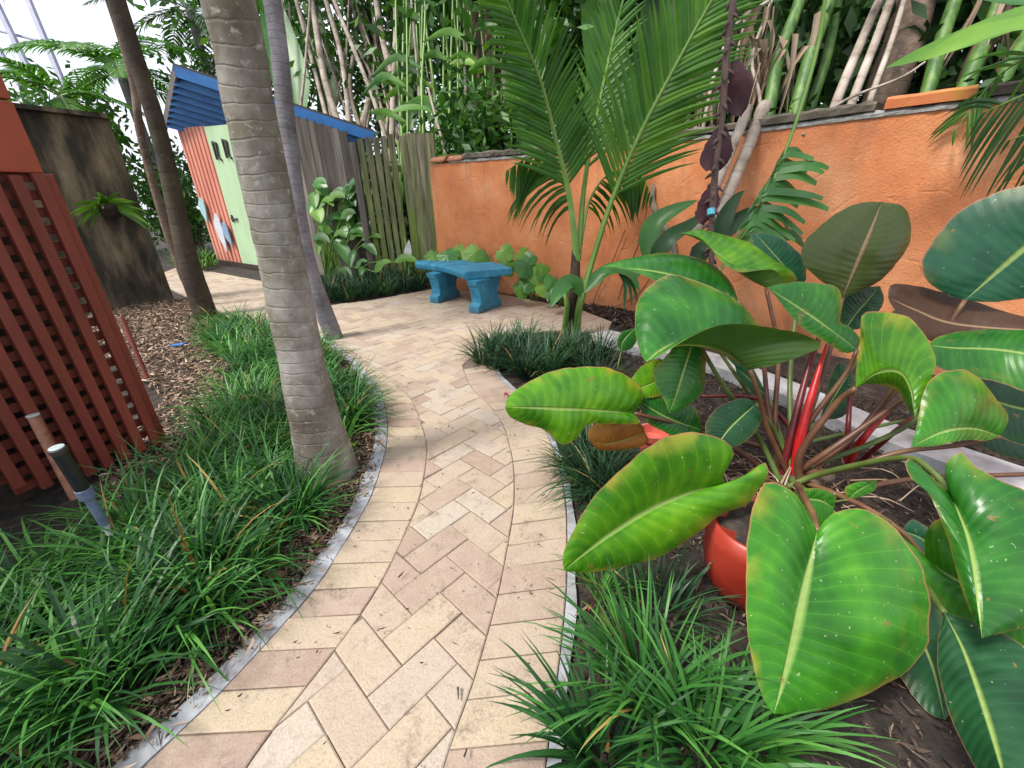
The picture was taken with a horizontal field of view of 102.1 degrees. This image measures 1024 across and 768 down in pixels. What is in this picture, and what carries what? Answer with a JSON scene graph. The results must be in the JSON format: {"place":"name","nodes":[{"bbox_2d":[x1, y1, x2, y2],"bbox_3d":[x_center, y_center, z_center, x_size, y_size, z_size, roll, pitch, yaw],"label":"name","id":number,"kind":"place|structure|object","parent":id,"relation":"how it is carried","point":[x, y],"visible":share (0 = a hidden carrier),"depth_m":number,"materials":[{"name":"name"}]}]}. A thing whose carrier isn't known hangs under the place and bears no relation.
{"place":"outdoors","nodes":[
{"label":"outdoors","id":0,"kind":"place"},
{"bbox_2d":[143,268,611,767],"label":"path","id":1,"kind":"structure","parent":0,"point":[411,326],"depth_m":1.50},
{"bbox_2d":[225,345,558,767],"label":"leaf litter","id":2,"kind":"object","parent":1,"relation":"on","point":[431,585],"visible":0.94,"depth_m":1.49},
{"bbox_2d":[415,259,512,313],"bbox_3d":[-0.735,-1.419,5.739,0.804,0.500,1.791,-22,31,-38],"label":"garden bench","id":3,"kind":"object","parent":1,"relation":"on","point":[483,279],"visible":0.88,"depth_m":5.28,"materials":[{"name":"blue paint"}]},
{"bbox_2d":[0,0,995,217],"label":"sky","id":4,"kind":"structure","parent":0,"point":[62,20],"materials":[{"name":"white"}]},
{"bbox_2d":[0,220,1023,767],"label":"ground","id":5,"kind":"structure","parent":0,"point":[950,750],"depth_m":1.78,"materials":[{"name":"soil"}]},
{"bbox_2d":[0,0,64,105],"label":"pool cage","id":6,"kind":"object","parent":5,"relation":"on","point":[10,32],"visible":0.28,"depth_m":11.94,"materials":[{"name":"metal"}]},
{"bbox_2d":[0,57,144,147],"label":"palm tree","id":7,"kind":"object","parent":5,"relation":"on","point":[61,101],"visible":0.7,"depth_m":9.29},
{"bbox_2d":[4,49,152,193],"bbox_3d":[-12.768,-6.249,11.512,5.041,5.197,4.260,-16,28,-29],"label":"tree","id":8,"kind":"object","parent":5,"relation":"on","point":[24,92],"visible":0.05,"depth_m":11.03,"materials":[{"name":"green plant"}]},
{"bbox_2d":[0,74,167,510],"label":"lattice screen","id":9,"kind":"object","parent":5,"relation":"on","point":[58,375],"visible":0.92,"depth_m":1.99,"materials":[{"name":"red paint"}]},
{"bbox_2d":[13,103,173,308],"bbox_3d":[-6.095,-2.148,5.242,2.203,2.550,0.220,-20,30,-35],"label":"mossy screen","id":10,"kind":"object","parent":5,"relation":"on","point":[79,155],"visible":0.62,"depth_m":5.54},
{"bbox_2d":[70,192,154,229],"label":"hanging plant","id":11,"kind":"object","parent":10,"relation":"on","point":[111,205],"visible":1,"depth_m":5.52,"materials":[{"name":"green plant"}]},
{"bbox_2d":[0,35,205,200],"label":"palm tree","id":12,"kind":"object","parent":5,"relation":"on","point":[107,68],"visible":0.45,"depth_m":10.74,"materials":[{"name":"plant"}]},
{"bbox_2d":[0,529,252,767],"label":"grass clump","id":13,"kind":"object","parent":5,"relation":"on","point":[43,624],"visible":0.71,"depth_m":1.20,"materials":[{"name":"plant"}]},
{"bbox_2d":[119,317,148,378],"bbox_3d":[-3.126,-0.296,3.429,0.035,0.490,0.238,-23,32,-38],"label":"red stake","id":14,"kind":"object","parent":5,"relation":"on","point":[134,347],"visible":1,"depth_m":3.42,"materials":[{"name":"paint"}]},
{"bbox_2d":[87,297,228,502],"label":"wood chips","id":15,"kind":"object","parent":5,"relation":"on","point":[151,328],"visible":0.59,"depth_m":3.88,"materials":[{"name":"wood"}]},
{"bbox_2d":[3,0,264,289],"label":"palm tree","id":16,"kind":"object","parent":15,"relation":"on","point":[147,162],"visible":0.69,"depth_m":5.13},
{"bbox_2d":[108,0,216,318],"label":"palm tree","id":17,"kind":"object","parent":5,"relation":"on","point":[196,287],"visible":0.98,"depth_m":4.66,"materials":[{"name":"plant"}]},
{"bbox_2d":[122,136,211,255],"bbox_3d":[-9.666,-5.324,12.272,4.346,3.847,3.728,-2,24,0],"label":"tree","id":18,"kind":"object","parent":5,"relation":"on","point":[197,222],"visible":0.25,"depth_m":11.92,"materials":[{"name":"green plant"}]},
{"bbox_2d":[82,0,259,75],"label":"palm tree","id":19,"kind":"object","parent":5,"relation":"on","point":[190,13],"visible":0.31,"depth_m":12.14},
{"bbox_2d":[164,245,222,268],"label":"ground cover","id":20,"kind":"object","parent":5,"relation":"on","point":[207,258],"visible":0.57,"depth_m":9.62,"materials":[{"name":"green plant"}]},
{"bbox_2d":[0,297,410,767],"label":"ground cover","id":21,"kind":"object","parent":5,"relation":"on","point":[254,403],"visible":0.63,"depth_m":1.60,"materials":[{"name":"green plant"}]},
{"bbox_2d":[25,413,76,500],"bbox_3d":[-1.855,0.299,1.680,0.040,0.384,0.085,-20,30,-35],"label":"garden light","id":22,"kind":"object","parent":21,"relation":"on","point":[40,430],"visible":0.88,"depth_m":1.65,"materials":[{"name":"orange metal"}]},
{"bbox_2d":[47,444,113,535],"bbox_3d":[-1.516,0.389,1.468,0.050,0.400,0.058,-2,24,0],"label":"garden light","id":23,"kind":"object","parent":21,"relation":"on","point":[74,476],"visible":0.95,"depth_m":1.44,"materials":[{"name":"black metal"}]},
{"bbox_2d":[127,0,371,119],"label":"tree","id":24,"kind":"object","parent":5,"relation":"on","point":[203,41],"visible":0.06,"depth_m":11.42,"materials":[{"name":"green plant"}]},
{"bbox_2d":[112,335,386,767],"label":"path edging","id":25,"kind":"object","parent":5,"relation":"on","point":[143,753],"visible":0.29,"depth_m":1.41,"materials":[{"name":"concrete"}]},
{"bbox_2d":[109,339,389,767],"bbox_3d":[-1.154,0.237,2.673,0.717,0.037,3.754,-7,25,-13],"label":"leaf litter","id":26,"kind":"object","parent":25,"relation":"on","point":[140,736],"visible":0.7,"depth_m":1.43,"materials":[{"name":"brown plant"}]},
{"bbox_2d":[163,63,374,274],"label":"garden shed","id":27,"kind":"structure","parent":5,"relation":"on","point":[193,115],"depth_m":8.16,"materials":[{"name":"wood"}]},
{"bbox_2d":[204,124,257,264],"bbox_3d":[-5.456,-3.774,8.440,1.886,2.708,0.099,15,29,33],"label":"door","id":28,"kind":"structure","parent":27,"relation":"in","point":[218,138],"depth_m":8.62,"materials":[{"name":"wood"}]},
{"bbox_2d":[200,0,359,494],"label":"palm tree","id":29,"kind":"object","parent":5,"relation":"on","point":[242,66],"visible":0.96,"depth_m":1.65,"materials":[{"name":"plant"}]},
{"bbox_2d":[263,0,342,340],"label":"palm tree","id":30,"kind":"object","parent":5,"relation":"on","point":[283,90],"visible":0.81,"depth_m":3.56,"materials":[{"name":"plant"}]},
{"bbox_2d":[294,0,327,113],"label":"bare stem","id":31,"kind":"object","parent":5,"relation":"on","point":[319,89],"visible":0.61,"depth_m":9.06,"materials":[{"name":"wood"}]},
{"bbox_2d":[197,0,441,155],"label":"tree","id":32,"kind":"object","parent":5,"relation":"on","point":[358,87],"visible":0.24,"depth_m":9.67,"materials":[{"name":"green plant"}]},
{"bbox_2d":[299,0,310,105],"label":"dry cane","id":33,"kind":"object","parent":32,"relation":"attached to","point":[305,63],"visible":0.62,"depth_m":8.92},
{"bbox_2d":[324,0,351,121],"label":"bare stem","id":34,"kind":"object","parent":32,"relation":"attached to","point":[341,60],"visible":0.67,"depth_m":8.85,"materials":[{"name":"plant"}]},
{"bbox_2d":[348,3,367,157],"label":"bare stem","id":35,"kind":"object","parent":32,"relation":"attached to","point":[352,103],"visible":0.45,"depth_m":9.46,"materials":[{"name":"plant"}]},
{"bbox_2d":[350,0,375,125],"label":"bare stem","id":36,"kind":"object","parent":32,"relation":"attached to","point":[363,115],"visible":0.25,"depth_m":9.52,"materials":[{"name":"plant"}]},
{"bbox_2d":[373,0,405,135],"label":"bare stem","id":37,"kind":"object","parent":32,"relation":"attached to","point":[384,47],"visible":0.3,"depth_m":8.25,"materials":[{"name":"plant"}]},
{"bbox_2d":[308,0,339,117],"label":"bare stem","id":38,"kind":"object","parent":5,"relation":"on","point":[323,71],"visible":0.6,"depth_m":8.94,"materials":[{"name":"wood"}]},
{"bbox_2d":[307,175,371,279],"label":"leafy plant","id":39,"kind":"object","parent":5,"relation":"on","point":[316,203],"visible":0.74,"depth_m":7.03,"materials":[{"name":"green plant"}]},
{"bbox_2d":[332,0,392,178],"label":"bare stem","id":40,"kind":"object","parent":5,"relation":"on","point":[363,73],"visible":0.7,"depth_m":8.07,"materials":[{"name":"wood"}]},
{"bbox_2d":[259,0,469,129],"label":"banana plant","id":41,"kind":"object","parent":5,"relation":"on","point":[295,54],"visible":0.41,"depth_m":9.17,"materials":[{"name":"green plant"}]},
{"bbox_2d":[316,224,416,277],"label":"leafy plant","id":42,"kind":"object","parent":5,"relation":"on","point":[345,253],"visible":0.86,"depth_m":6.87,"materials":[{"name":"green plant"}]},
{"bbox_2d":[334,379,401,447],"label":"grass clump","id":43,"kind":"object","parent":5,"relation":"on","point":[351,410],"visible":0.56,"depth_m":2.62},
{"bbox_2d":[320,264,430,300],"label":"ground cover","id":44,"kind":"object","parent":5,"relation":"on","point":[342,286],"visible":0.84,"depth_m":6.37,"materials":[{"name":"green plant"}]},
{"bbox_2d":[348,134,412,276],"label":"slatted gate","id":45,"kind":"structure","parent":5,"relation":"on","point":[394,168],"depth_m":6.61,"materials":[{"name":"wood"}]},
{"bbox_2d":[355,131,413,262],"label":"shrub","id":46,"kind":"object","parent":5,"relation":"on","point":[407,228],"visible":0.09,"depth_m":8.57,"materials":[{"name":"green plant"}]},
{"bbox_2d":[400,0,405,202],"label":"cane stem","id":47,"kind":"object","parent":5,"relation":"on","point":[402,100],"visible":0.39,"depth_m":7.58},
{"bbox_2d":[399,133,437,281],"bbox_3d":[-1.407,-2.753,6.628,0.683,2.192,0.081,11,27,26],"label":"wooden fence","id":48,"kind":"object","parent":5,"relation":"on","point":[418,151],"visible":0.66,"depth_m":6.49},
{"bbox_2d":[421,0,425,132],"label":"cane stem","id":49,"kind":"object","parent":5,"relation":"on","point":[422,71],"visible":0.53,"depth_m":7.22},
{"bbox_2d":[424,244,466,260],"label":"climbing plant","id":50,"kind":"object","parent":5,"relation":"on","point":[457,253],"visible":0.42,"depth_m":5.91,"materials":[{"name":"green plant"}]},
{"bbox_2d":[341,0,574,146],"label":"tree","id":51,"kind":"object","parent":5,"relation":"on","point":[431,7],"visible":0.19,"depth_m":8.02,"materials":[{"name":"green plant"}]},
{"bbox_2d":[389,8,398,183],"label":"bare stem","id":52,"kind":"object","parent":51,"relation":"attached to","point":[392,126],"visible":0.38,"depth_m":8.15,"materials":[{"name":"plant"}]},
{"bbox_2d":[401,57,554,181],"bbox_3d":[-0.429,-3.651,7.627,2.807,3.727,2.952,15,29,33],"label":"shrub","id":53,"kind":"object","parent":5,"relation":"on","point":[478,139],"visible":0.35,"depth_m":6.80,"materials":[{"name":"green plant"}]},
{"bbox_2d":[359,0,546,213],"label":"leafy plant","id":54,"kind":"object","parent":53,"relation":"attached to","point":[465,58],"depth_m":7.33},
{"bbox_2d":[465,0,504,149],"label":"bamboo","id":55,"kind":"object","parent":5,"relation":"on","point":[486,37],"visible":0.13,"depth_m":7.75,"materials":[{"name":"green plant"}]},
{"bbox_2d":[464,243,528,278],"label":"climbing plant","id":56,"kind":"object","parent":5,"relation":"on","point":[504,255],"visible":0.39,"depth_m":5.67,"materials":[{"name":"green plant"}]},
{"bbox_2d":[512,251,550,299],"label":"climbing plant","id":57,"kind":"object","parent":5,"relation":"on","point":[530,272],"visible":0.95,"depth_m":5.25,"materials":[{"name":"green plant"}]},
{"bbox_2d":[45,342,1023,767],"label":"wood chips","id":58,"kind":"object","parent":5,"relation":"on","point":[881,710],"visible":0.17,"depth_m":1.42,"materials":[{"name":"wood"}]},
{"bbox_2d":[21,468,324,707],"bbox_3d":[-1.131,0.600,1.448,0.927,0.373,0.872,-2,24,0],"label":"grass clump","id":59,"kind":"object","parent":58,"relation":"on","point":[197,558],"visible":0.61,"depth_m":1.48,"materials":[{"name":"plant"}]},
{"bbox_2d":[187,439,379,574],"bbox_3d":[-0.965,0.454,1.812,0.681,0.330,0.732,14,28,30],"label":"grass clump","id":60,"kind":"object","parent":58,"relation":"on","point":[318,482],"visible":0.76,"depth_m":1.84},
{"bbox_2d":[525,423,658,514],"bbox_3d":[0.441,0.323,2.031,0.795,0.318,1.030,-2,24,0],"label":"grass clump","id":61,"kind":"object","parent":58,"relation":"on","point":[585,470],"visible":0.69,"depth_m":1.96,"materials":[{"name":"plant"}]},
{"bbox_2d":[486,599,713,767],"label":"grass clump","id":62,"kind":"object","parent":58,"relation":"on","point":[574,738],"visible":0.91,"depth_m":1.04,"materials":[{"name":"plant"}]},
{"bbox_2d":[549,553,663,624],"bbox_3d":[0.319,0.655,1.446,0.376,0.201,0.357,16,30,34],"label":"grass clump","id":63,"kind":"object","parent":58,"relation":"on","point":[607,576],"visible":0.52,"depth_m":1.47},
{"bbox_2d":[577,539,745,693],"bbox_3d":[0.495,0.681,1.351,0.551,0.222,0.539,-23,32,-38],"label":"grass clump","id":64,"kind":"object","parent":58,"relation":"on","point":[676,604],"visible":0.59,"depth_m":1.40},
{"bbox_2d":[573,596,862,767],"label":"grass clump","id":65,"kind":"object","parent":58,"relation":"on","point":[765,735],"visible":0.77,"depth_m":1.03,"materials":[{"name":"plant"}]},
{"bbox_2d":[703,495,756,611],"bbox_3d":[0.822,0.603,1.428,0.312,0.325,0.312,-2,24,0],"label":"round pot","id":66,"kind":"object","parent":58,"relation":"on","point":[725,541],"visible":0.31,"depth_m":1.36,"materials":[{"name":"ceramic"}]},
{"bbox_2d":[494,368,576,766],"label":"path edging","id":67,"kind":"object","parent":5,"relation":"on","point":[571,589],"visible":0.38,"depth_m":1.47,"materials":[{"name":"concrete"}]},
{"bbox_2d":[448,313,642,382],"bbox_3d":[0.286,-0.338,3.441,1.724,0.369,1.356,9,26,22],"label":"grass clump","id":68,"kind":"object","parent":5,"relation":"on","point":[519,353],"visible":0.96,"depth_m":3.42,"materials":[{"name":"plant"}]},
{"bbox_2d":[544,274,582,306],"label":"climbing plant","id":69,"kind":"object","parent":5,"relation":"on","point":[550,280],"visible":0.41,"depth_m":4.88,"materials":[{"name":"green plant"}]},
{"bbox_2d":[498,292,634,330],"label":"leaf litter","id":70,"kind":"object","parent":5,"relation":"on","point":[607,310],"visible":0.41,"depth_m":4.98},
{"bbox_2d":[440,0,743,140],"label":"tree","id":71,"kind":"object","parent":5,"relation":"on","point":[571,11],"visible":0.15,"depth_m":6.94,"materials":[{"name":"green plant"}]},
{"bbox_2d":[505,0,720,147],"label":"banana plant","id":72,"kind":"object","parent":5,"relation":"on","point":[588,11],"visible":0.13,"depth_m":5.99,"materials":[{"name":"green plant"}]},
{"bbox_2d":[474,0,765,337],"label":"young palm","id":73,"kind":"object","parent":5,"relation":"on","point":[654,145],"visible":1,"depth_m":3.50,"materials":[{"name":"green plant"}]},
{"bbox_2d":[639,423,668,451],"bbox_3d":[0.759,0.313,2.254,0.170,0.135,0.170,-2,24,0],"label":"flower pot","id":74,"kind":"object","parent":5,"relation":"on","point":[654,433],"visible":0.28,"depth_m":2.27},
{"bbox_2d":[506,554,808,767],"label":"grass clump","id":75,"kind":"object","parent":5,"relation":"on","point":[599,644],"visible":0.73,"depth_m":1.11,"materials":[{"name":"plant"}]},
{"bbox_2d":[596,190,803,276],"bbox_3d":[1.433,-1.148,3.179,1.542,0.605,0.359,0,24,3],"label":"strap leaf plant","id":76,"kind":"object","parent":5,"relation":"on","point":[652,239],"visible":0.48,"depth_m":3.21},
{"bbox_2d":[430,80,1023,374],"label":"garden wall","id":77,"kind":"structure","parent":5,"relation":"on","point":[872,151],"depth_m":3.52,"materials":[{"name":"orange paint"}]},
{"bbox_2d":[693,104,752,229],"bbox_3d":[1.769,-1.804,3.470,0.085,1.003,0.897,18,31,37],"label":"cut pole","id":78,"kind":"object","parent":77,"relation":"on","point":[740,127],"visible":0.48,"depth_m":3.48,"materials":[{"name":"wood"}]},
{"bbox_2d":[705,100,771,260],"bbox_3d":[1.888,-1.728,3.530,0.108,1.274,1.094,19,32,38],"label":"cut pole","id":79,"kind":"object","parent":77,"relation":"on","point":[743,157],"visible":0.6,"depth_m":3.52,"materials":[{"name":"wood"}]},
{"bbox_2d":[720,0,828,270],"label":"torn leaf","id":80,"kind":"object","parent":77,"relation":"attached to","point":[778,187],"visible":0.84,"depth_m":2.86,"materials":[{"name":"plant"}]},
{"bbox_2d":[927,50,1023,196],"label":"overhanging palm","id":81,"kind":"object","parent":77,"relation":"attached to","point":[974,120],"visible":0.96,"depth_m":2.11,"materials":[{"name":"plant"}]},
{"bbox_2d":[886,0,1023,67],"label":"overhanging leaf","id":82,"kind":"object","parent":81,"relation":"attached to","point":[1008,21],"visible":1,"depth_m":2.13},
{"bbox_2d":[718,13,744,118],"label":"dry stalk","id":83,"kind":"object","parent":5,"relation":"on","point":[738,44],"visible":0.02,"depth_m":4.69,"materials":[{"name":"plant"}]},
{"bbox_2d":[696,2,774,120],"bbox_3d":[2.532,-3.699,4.713,0.845,1.300,0.316,2,25,8],"label":"dead leaf skirt","id":84,"kind":"object","parent":83,"relation":"attached to","point":[762,45],"visible":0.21,"depth_m":4.63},
{"bbox_2d":[701,0,770,126],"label":"dry stalk","id":85,"kind":"object","parent":5,"relation":"on","point":[766,2],"visible":0.2,"depth_m":4.48,"materials":[{"name":"plant"}]},
{"bbox_2d":[684,66,756,128],"bbox_3d":[2.378,-3.096,4.810,0.831,1.121,0.250,-2,24,0],"label":"dead leaf skirt","id":86,"kind":"object","parent":85,"relation":"hanging from","point":[752,100],"visible":0.14,"depth_m":4.75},
{"bbox_2d":[505,185,1023,767],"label":"philodendron","id":87,"kind":"object","parent":5,"relation":"on","point":[863,599],"visible":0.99,"depth_m":1.47,"materials":[{"name":"green plant"}]},
{"bbox_2d":[671,0,863,128],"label":"shrub","id":88,"kind":"object","parent":5,"relation":"on","point":[727,117],"visible":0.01,"depth_m":5.88,"materials":[{"name":"green plant"}]},
{"bbox_2d":[674,630,896,767],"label":"grass clump","id":89,"kind":"object","parent":5,"relation":"on","point":[781,751],"visible":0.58,"depth_m":0.99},
{"bbox_2d":[589,329,1023,488],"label":"pale bed edging","id":90,"kind":"object","parent":5,"relation":"on","point":[936,460],"visible":0.27,"depth_m":2.31,"materials":[{"name":"concrete"}]},
{"bbox_2d":[769,82,851,115],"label":"shrub","id":91,"kind":"object","parent":5,"relation":"on","point":[812,98],"depth_m":4.44,"materials":[{"name":"green plant"}]},
{"bbox_2d":[764,0,805,115],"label":"leaf stalk","id":92,"kind":"object","parent":91,"relation":"on","point":[774,75],"visible":0.59,"depth_m":4.54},
{"bbox_2d":[738,6,820,115],"bbox_3d":[2.862,-3.457,4.582,0.776,1.142,0.242,-2,24,0],"label":"dead leaf skirt","id":93,"kind":"object","parent":92,"relation":"attached to","point":[792,61],"visible":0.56,"depth_m":4.52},
{"bbox_2d":[788,0,835,112],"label":"leaf stalk","id":94,"kind":"object","parent":91,"relation":"on","point":[803,73],"visible":0.41,"depth_m":4.45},
{"bbox_2d":[805,0,842,110],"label":"leaf stalk","id":95,"kind":"object","parent":91,"relation":"on","point":[825,60],"visible":0.59,"depth_m":4.66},
{"bbox_2d":[829,0,883,107],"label":"dry stalk","id":96,"kind":"object","parent":91,"relation":"on","point":[842,86],"visible":0.62,"depth_m":4.26,"materials":[{"name":"plant"}]},
{"bbox_2d":[847,0,894,103],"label":"dry stalk","id":97,"kind":"object","parent":91,"relation":"on","point":[873,46],"visible":0.64,"depth_m":4.17,"materials":[{"name":"plant"}]},
{"bbox_2d":[866,0,906,100],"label":"dry stalk","id":98,"kind":"object","parent":91,"relation":"on","point":[887,52],"visible":0.71,"depth_m":4.13,"materials":[{"name":"plant"}]},
{"bbox_2d":[620,0,1023,121],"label":"tree","id":99,"kind":"object","parent":5,"relation":"on","point":[854,15],"visible":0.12,"depth_m":5.10,"materials":[{"name":"green plant"}]},
{"bbox_2d":[862,0,935,103],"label":"banana tree","id":100,"kind":"object","parent":5,"relation":"on","point":[906,42],"visible":0.22,"depth_m":4.43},
{"bbox_2d":[858,0,1022,102],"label":"shrub","id":101,"kind":"object","parent":5,"relation":"on","point":[913,89],"visible":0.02,"depth_m":4.69,"materials":[{"name":"green plant"}]},
{"bbox_2d":[868,1,1021,85],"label":"tree","id":102,"kind":"object","parent":5,"relation":"on","point":[931,32],"visible":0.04,"depth_m":4.52,"materials":[{"name":"green plant"}]},
{"bbox_2d":[883,38,1023,103],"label":"shrub","id":103,"kind":"object","parent":5,"relation":"on","point":[991,77],"visible":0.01,"depth_m":3.84,"materials":[{"name":"green plant"}]},
{"bbox_2d":[919,0,961,92],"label":"leaf stalk","id":104,"kind":"object","parent":103,"relation":"on","point":[932,73],"visible":0.42,"depth_m":4.15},
{"bbox_2d":[957,2,997,86],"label":"leaf stalk","id":105,"kind":"object","parent":103,"relation":"on","point":[981,49],"visible":0.3,"depth_m":3.95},
{"bbox_2d":[942,0,1018,86],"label":"dead leaf skirt","id":106,"kind":"object","parent":105,"relation":"attached to","point":[1001,8],"visible":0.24,"depth_m":4.00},
{"bbox_2d":[997,30,1023,81],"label":"leaf stalk","id":107,"kind":"object","parent":103,"relation":"on","point":[1017,46],"visible":0.27,"depth_m":3.75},
{"bbox_2d":[695,0,753,268],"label":"flower stalk","id":108,"kind":"object","parent":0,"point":[735,95],"visible":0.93,"depth_m":2.72,"materials":[{"name":"plant"}]},
{"bbox_2d":[754,0,1023,110],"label":"foliage","id":109,"kind":"object","parent":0,"point":[982,12],"visible":0.18,"depth_m":5.38,"materials":[{"name":"green plant"}]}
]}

